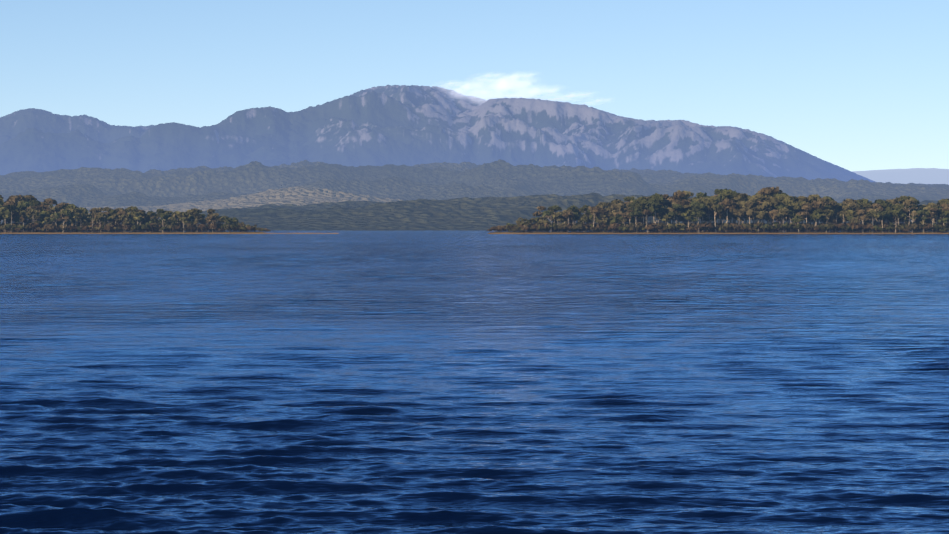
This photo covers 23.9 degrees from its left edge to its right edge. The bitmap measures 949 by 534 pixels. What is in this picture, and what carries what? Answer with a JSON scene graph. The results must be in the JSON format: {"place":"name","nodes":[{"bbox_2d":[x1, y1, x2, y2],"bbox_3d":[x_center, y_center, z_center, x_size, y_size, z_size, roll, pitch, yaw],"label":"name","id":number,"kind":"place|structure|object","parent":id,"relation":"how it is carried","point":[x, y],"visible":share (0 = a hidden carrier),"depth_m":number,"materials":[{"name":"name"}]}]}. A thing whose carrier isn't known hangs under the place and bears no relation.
{"place":"outdoors","nodes":[
{"label":"outdoors","id":0,"kind":"place"},
{"bbox_2d":[0,231,338,233],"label":"shoreline","id":1,"kind":"structure","parent":0,"point":[83,232],"depth_m":1300.15,"materials":[{"name":"brown soil"}]},
{"bbox_2d":[0,194,266,232],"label":"trees","id":2,"kind":"object","parent":1,"relation":"on","point":[30,208],"visible":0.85,"depth_m":1317.25,"materials":[{"name":"green plant"}]},
{"bbox_2d":[0,222,270,232],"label":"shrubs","id":3,"kind":"object","parent":1,"relation":"on","point":[117,227],"visible":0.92,"depth_m":1304.23,"materials":[{"name":"green plant"}]},
{"bbox_2d":[1,186,408,221],"bbox_3d":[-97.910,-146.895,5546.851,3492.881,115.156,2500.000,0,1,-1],"label":"moor hill","id":4,"kind":"structure","parent":0,"point":[300,195],"depth_m":5328.69,"materials":[{"name":"brown plant"}]},
{"bbox_2d":[0,85,874,181],"bbox_3d":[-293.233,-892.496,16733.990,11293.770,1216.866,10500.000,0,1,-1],"label":"mountain terrain","id":5,"kind":"structure","parent":0,"point":[411,125],"depth_m":15078.74,"materials":[{"name":"stone"}]},
{"bbox_2d":[1,192,937,230],"bbox_3d":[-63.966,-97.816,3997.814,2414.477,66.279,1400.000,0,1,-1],"label":"hill","id":6,"kind":"structure","parent":0,"point":[472,214],"depth_m":3574.43,"materials":[{"name":"green plant"}]},
{"bbox_2d":[0,231,948,533],"bbox_3d":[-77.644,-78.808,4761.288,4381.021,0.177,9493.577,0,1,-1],"label":"water","id":7,"kind":"structure","parent":0,"point":[412,383],"depth_m":44.41,"materials":[{"name":"blue liquid"}]},
{"bbox_2d":[0,159,948,206],"bbox_3d":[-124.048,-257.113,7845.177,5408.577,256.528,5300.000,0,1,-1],"label":"ridge hill","id":8,"kind":"structure","parent":0,"point":[96,187],"depth_m":7034.30,"materials":[{"name":"green plant"}]},
{"bbox_2d":[0,0,948,170],"label":"sky","id":9,"kind":"structure","parent":0,"point":[851,85],"materials":[{"name":"blue"}]},
{"bbox_2d":[488,231,948,233],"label":"shoreline","id":10,"kind":"structure","parent":0,"point":[918,232],"depth_m":1273.99,"materials":[{"name":"brown soil"}]},
{"bbox_2d":[487,222,948,232],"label":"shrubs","id":11,"kind":"object","parent":10,"relation":"on","point":[735,227],"visible":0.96,"depth_m":1274.94,"materials":[{"name":"green plant"}]},
{"bbox_2d":[496,187,948,232],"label":"trees","id":12,"kind":"object","parent":10,"relation":"on","point":[769,205],"visible":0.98,"depth_m":1284.77,"materials":[{"name":"green plant"}]},
{"bbox_2d":[851,168,948,184],"bbox_3d":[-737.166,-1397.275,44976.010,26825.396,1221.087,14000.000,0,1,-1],"label":"distant mountain","id":13,"kind":"structure","parent":0,"point":[923,176],"depth_m":43501.31,"materials":[{"name":"blue stone"}]}
]}

